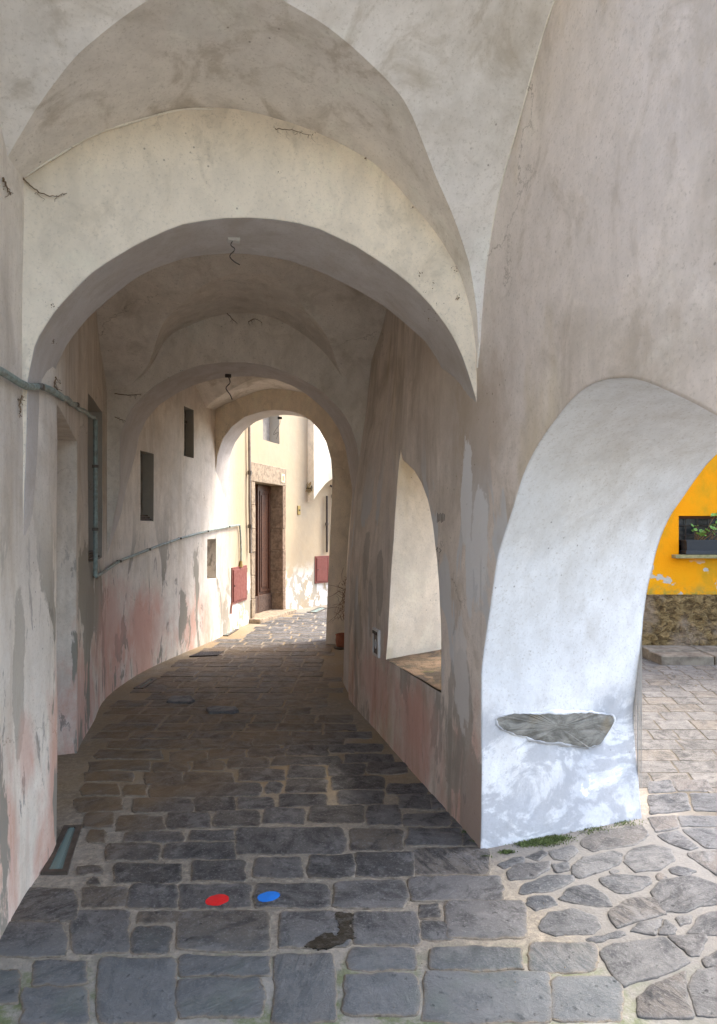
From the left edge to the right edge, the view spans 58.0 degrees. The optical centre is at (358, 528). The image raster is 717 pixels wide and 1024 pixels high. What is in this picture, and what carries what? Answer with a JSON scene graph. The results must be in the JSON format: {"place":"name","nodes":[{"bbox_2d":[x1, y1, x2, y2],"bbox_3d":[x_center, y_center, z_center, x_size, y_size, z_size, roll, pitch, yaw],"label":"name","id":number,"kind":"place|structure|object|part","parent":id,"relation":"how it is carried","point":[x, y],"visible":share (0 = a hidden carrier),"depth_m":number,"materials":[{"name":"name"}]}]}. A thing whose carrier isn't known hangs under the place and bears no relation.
{"place":"outdoors","nodes":[
{"label":"outdoors","id":0,"kind":"place"},
{"bbox_2d":[0,605,716,1023],"bbox_3d":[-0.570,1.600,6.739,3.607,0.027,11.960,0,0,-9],"label":"cobbled path","id":1,"kind":"structure","parent":0,"point":[478,985],"depth_m":2.83,"materials":[{"name":"stone"}]},
{"bbox_2d":[41,824,81,874],"bbox_3d":[-1.460,1.597,3.214,0.118,0.026,0.506,0,0,-14],"label":"floor light","id":2,"kind":"object","parent":1,"relation":"on","point":[59,861],"visible":0.98,"depth_m":3.16,"materials":[{"name":"grey metal"}]},
{"bbox_2d":[133,678,156,688],"bbox_3d":[-2.169,1.597,6.613,0.097,0.026,0.416,0,0,3],"label":"floor light","id":3,"kind":"object","parent":1,"relation":"on","point":[146,683],"visible":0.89,"depth_m":6.59,"materials":[{"name":"grey metal"}]},
{"bbox_2d":[0,127,331,938],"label":"plaster wall","id":4,"kind":"structure","parent":1,"relation":"on","point":[78,643],"depth_m":5.15,"materials":[{"name":"beige paint"}]},
{"bbox_2d":[1,177,13,196],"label":"dry tendril","id":5,"kind":"object","parent":4,"relation":"attached to","point":[3,180],"visible":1,"depth_m":2.54},
{"bbox_2d":[17,395,24,417],"bbox_3d":[-1.424,-0.514,2.722,0.034,0.097,0.025,0,0,-44],"label":"dry tendril","id":6,"kind":"object","parent":4,"relation":"attached to","point":[20,400],"visible":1,"depth_m":2.72},
{"bbox_2d":[88,551,98,560],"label":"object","id":7,"kind":"structure","parent":4,"relation":"attached to","point":[90,555],"depth_m":5.53,"materials":[{"name":"brown wood"}]},
{"bbox_2d":[0,367,241,577],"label":"cable conduit","id":8,"kind":"object","parent":4,"relation":"attached to","point":[12,378],"visible":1,"depth_m":5.23,"materials":[{"name":"grey metal"}]},
{"bbox_2d":[54,377,61,390],"bbox_3d":[-1.482,-0.695,3.173,0.036,0.094,0.066,0,0,-41],"label":"dry tendril","id":9,"kind":"object","parent":8,"relation":"on","point":[55,383],"visible":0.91,"depth_m":3.16},
{"bbox_2d":[140,455,150,520],"bbox_3d":[-2.475,-0.463,7.306,0.129,0.760,0.346,0,0,6],"label":"slit window","id":10,"kind":"structure","parent":4,"relation":"attached to","point":[144,518],"depth_m":7.42,"materials":[{"name":"grey wood"}]},
{"bbox_2d":[184,411,186,455],"bbox_3d":[-2.313,-1.250,8.440,0.043,0.601,0.269,0,0,10],"label":"slit window","id":11,"kind":"structure","parent":4,"relation":"attached to","point":[185,422],"depth_m":8.54,"materials":[{"name":"grey metal"}]},
{"bbox_2d":[231,565,246,603],"bbox_3d":[-1.905,0.897,10.324,0.072,0.570,0.735,0,0,8],"label":"meter cupboard","id":12,"kind":"object","parent":4,"relation":"attached to","point":[238,584],"visible":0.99,"depth_m":10.21,"materials":[{"name":"red paint"}]},
{"bbox_3d":[-1.905,0.897,10.324,0.072,0.492,0.649,0,0,8],"label":"door","id":13,"kind":"part","parent":12,"relation":"part of","materials":[{"name":"red paint"}]},
{"bbox_2d":[96,253,386,388],"bbox_3d":[-0.814,-1.528,4.957,2.905,1.365,3.123,0,0,-14],"label":"vault bay","id":14,"kind":"object","parent":4,"relation":"attached to","point":[142,318],"visible":0.34,"depth_m":5.62,"materials":[{"name":"paint"}]},
{"bbox_2d":[23,110,475,534],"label":"cross arch","id":15,"kind":"structure","parent":4,"relation":"attached to","point":[141,197],"depth_m":3.01,"materials":[{"name":"paint"}]},
{"bbox_2d":[22,177,66,198],"bbox_3d":[-1.358,-1.457,2.792,0.185,0.095,0.016,0,0,-14],"label":"dry tendril","id":16,"kind":"object","parent":15,"relation":"attached to","point":[39,192],"visible":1,"depth_m":2.79},
{"bbox_2d":[228,237,239,264],"bbox_3d":[-0.623,-1.390,3.236,0.061,0.145,0.040,0,0,-14],"label":"hanging wire","id":17,"kind":"object","parent":15,"relation":"hanging from","point":[231,240],"visible":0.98,"depth_m":3.23,"materials":[{"name":"white metal"}]},
{"bbox_2d":[274,126,311,136],"bbox_3d":[-0.300,-1.851,3.038,0.201,0.054,0.009,0,0,-13],"label":"dry tendril","id":18,"kind":"object","parent":15,"relation":"attached to","point":[290,129],"visible":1,"depth_m":3.03},
{"bbox_2d":[247,426,251,552],"bbox_3d":[-1.802,-0.692,10.728,0.075,2.218,0.106,0,0,25],"label":"cable pipe","id":19,"kind":"object","parent":4,"relation":"attached to","point":[249,472],"visible":0.94,"depth_m":10.70,"materials":[{"name":"brown metal"}]},
{"bbox_2d":[196,376,303,409],"bbox_3d":[-1.219,-1.576,8.000,3.281,1.153,2.982,0,0,0],"label":"vault bay","id":20,"kind":"object","parent":4,"relation":"attached to","point":[214,394],"visible":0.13,"depth_m":8.71,"materials":[{"name":"paint"}]},
{"bbox_2d":[106,313,402,690],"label":"cross arch","id":21,"kind":"structure","parent":4,"relation":"attached to","point":[210,348],"depth_m":6.18,"materials":[{"name":"paint"}]},
{"bbox_2d":[225,374,232,399],"bbox_3d":[-1.281,-1.393,6.388,0.075,0.250,0.040,0,0,-14],"label":"hanging wire","id":22,"kind":"object","parent":21,"relation":"hanging from","point":[228,376],"visible":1,"depth_m":6.38,"materials":[{"name":"metal"}]},
{"bbox_2d":[263,417,269,441],"bbox_3d":[-1.764,-1.906,11.749,0.020,0.661,0.653,0,0,18],"label":"slit window","id":23,"kind":"structure","parent":4,"relation":"attached to","point":[266,429],"depth_m":11.92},
{"bbox_2d":[249,462,295,623],"bbox_3d":[-1.651,0.247,11.580,0.524,2.734,1.517,0,0,18],"label":"door frame","id":24,"kind":"structure","parent":4,"relation":"attached to","point":[268,579],"depth_m":11.93,"materials":[{"name":"stone"}]},
{"bbox_2d":[255,485,257,612],"bbox_3d":[-1.925,0.370,11.348,0.075,2.299,0.582,0,0,18],"label":"door leaf","id":25,"kind":"structure","parent":24,"relation":"in","point":[256,597],"depth_m":11.53,"materials":[{"name":"brown paint"}]},
{"bbox_2d":[259,485,271,611],"bbox_3d":[-1.745,0.370,11.909,0.075,2.299,0.582,0,0,18],"label":"door leaf","id":26,"kind":"structure","parent":24,"relation":"in","point":[265,595],"depth_m":11.89,"materials":[{"name":"brown paint"}]},
{"bbox_2d":[0,0,555,367],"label":"vault bay","id":27,"kind":"object","parent":4,"relation":"attached to","point":[419,104],"visible":0.91,"depth_m":2.63,"materials":[{"name":"paint"}]},
{"bbox_2d":[215,389,351,643],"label":"cross arch","id":28,"kind":"structure","parent":4,"relation":"attached to","point":[235,419],"depth_m":8.91,"materials":[{"name":"paint"}]},
{"bbox_2d":[297,506,300,514],"bbox_3d":[-1.179,-0.352,12.763,0.052,0.176,0.094,0,0,29],"label":"doorbell","id":29,"kind":"object","parent":4,"relation":"attached to","point":[298,510],"visible":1,"depth_m":12.73,"materials":[{"name":"gold metal"}]},
{"bbox_2d":[305,482,312,491],"bbox_3d":[-0.982,-0.796,12.982,0.185,0.272,0.144,0,0,20],"label":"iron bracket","id":30,"kind":"object","parent":4,"relation":"attached to","point":[309,484],"visible":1,"depth_m":12.94,"materials":[{"name":"metal"}]},
{"bbox_2d":[315,556,328,583],"bbox_3d":[-0.655,0.856,13.479,0.072,0.558,0.716,0,0,42],"label":"meter cupboard","id":31,"kind":"object","parent":4,"relation":"attached to","point":[321,568],"visible":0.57,"depth_m":13.32,"materials":[{"name":"red paint"}]},
{"bbox_3d":[-0.763,0.856,13.361,0.072,0.480,0.311,0,0,42],"label":"door","id":32,"kind":"part","parent":31,"relation":"part of","materials":[{"name":"red paint"}]},
{"bbox_2d":[325,496,328,551],"bbox_3d":[-0.657,-0.084,13.457,0.067,1.172,0.067,0,0,-14],"label":"wall pipe","id":33,"kind":"object","parent":4,"relation":"attached to","point":[326,523],"depth_m":13.44,"materials":[{"name":"metal"}]},
{"bbox_2d":[189,651,223,656],"bbox_3d":[-1.914,1.595,8.158,0.389,0.031,0.277,0,0,-6],"label":"drain grate","id":34,"kind":"object","parent":1,"relation":"on","point":[206,653],"visible":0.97,"depth_m":8.14,"materials":[{"name":"metal"}]},
{"bbox_2d":[205,894,228,905],"bbox_3d":[-0.605,1.596,2.768,0.098,0.013,0.081,0,0,-14],"label":"paint spot","id":35,"kind":"object","parent":1,"relation":"on","point":[217,900],"visible":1,"depth_m":2.77,"materials":[{"name":"red paint"}]},
{"bbox_2d":[223,629,238,635],"bbox_3d":[-2.001,1.597,9.884,0.195,0.026,0.661,0,0,4],"label":"floor light","id":36,"kind":"object","parent":1,"relation":"on","point":[231,632],"visible":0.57,"depth_m":9.80,"materials":[{"name":"white glass"}]},
{"bbox_2d":[257,891,279,901],"bbox_3d":[-0.388,1.596,2.795,0.098,0.013,0.073,0,0,-14],"label":"paint spot","id":37,"kind":"object","parent":1,"relation":"on","point":[268,896],"visible":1,"depth_m":2.79,"materials":[{"name":"blue paint"}]},
{"bbox_2d":[307,607,326,612],"bbox_3d":[-0.787,1.597,12.554,0.199,0.026,0.790,0,0,12],"label":"floor light","id":38,"kind":"object","parent":1,"relation":"on","point":[317,610],"visible":0.92,"depth_m":12.48,"materials":[{"name":"white glass"}]},
{"bbox_2d":[304,912,355,950],"bbox_3d":[-0.077,1.596,2.545,0.152,0.012,0.270,0,0,28],"label":"wet stain","id":39,"kind":"object","parent":1,"relation":"on","point":[326,941],"visible":1,"depth_m":2.52,"materials":[{"name":"liquid"}]},
{"bbox_2d":[333,633,343,649],"bbox_3d":[-0.216,1.502,8.600,0.240,0.198,0.236,0,0,-14],"label":"terracotta pot","id":40,"kind":"object","parent":1,"relation":"on","point":[339,639],"visible":0.62,"depth_m":8.53,"materials":[{"name":"brown ceramic"}]},
{"bbox_2d":[347,0,716,848],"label":"plaster wall","id":41,"kind":"structure","parent":1,"relation":"on","point":[501,554],"depth_m":3.08,"materials":[{"name":"paint"}]},
{"bbox_2d":[326,568,346,622],"bbox_3d":[-0.149,0.974,8.508,0.574,0.912,0.278,0,0,6],"label":"dry weed","id":42,"kind":"object","parent":41,"relation":"attached to","point":[343,602],"visible":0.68,"depth_m":8.55,"materials":[{"name":"brown plant"}]},
{"bbox_2d":[372,627,379,657],"bbox_3d":[0.142,0.900,5.083,0.036,0.216,0.177,0,0,-14],"label":"switch box","id":43,"kind":"object","parent":41,"relation":"attached to","point":[376,642],"visible":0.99,"depth_m":5.06,"materials":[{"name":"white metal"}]},
{"bbox_2d":[453,819,646,857],"bbox_3d":[1.061,1.590,3.439,1.068,0.012,0.418,0,0,-14],"label":"moss","id":44,"kind":"object","parent":1,"relation":"on","point":[549,840],"visible":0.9,"depth_m":3.30,"materials":[{"name":"green plant"}]},
{"bbox_2d":[643,455,716,645],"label":"yellow house","id":45,"kind":"structure","parent":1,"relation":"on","point":[681,606],"depth_m":8.20,"materials":[{"name":"paint"}]},
{"bbox_2d":[679,540,716,554],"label":"window box","id":46,"kind":"object","parent":45,"relation":"on","point":[698,547],"visible":1,"depth_m":8.11,"materials":[{"name":"black plastic"}]},
{"bbox_2d":[691,513,716,539],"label":"potted plant","id":47,"kind":"object","parent":46,"relation":"in","point":[702,533],"visible":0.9,"depth_m":8.16,"materials":[{"name":"green plant"}]},
{"bbox_2d":[679,516,716,549],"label":"window","id":48,"kind":"structure","parent":45,"relation":"in","point":[685,527],"depth_m":8.35,"materials":[{"name":"glass"}]},
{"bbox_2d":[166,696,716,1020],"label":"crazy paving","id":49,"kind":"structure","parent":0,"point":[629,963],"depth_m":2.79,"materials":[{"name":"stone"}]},
{"bbox_2d":[634,658,716,792],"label":"court paving","id":50,"kind":"structure","parent":0,"point":[697,757],"depth_m":5.25,"materials":[{"name":"stone"}]},
{"bbox_2d":[643,646,716,664],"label":"stone step","id":51,"kind":"object","parent":50,"relation":"on","point":[683,655],"visible":0.76,"depth_m":7.65,"materials":[{"name":"grey stone"}]}
]}

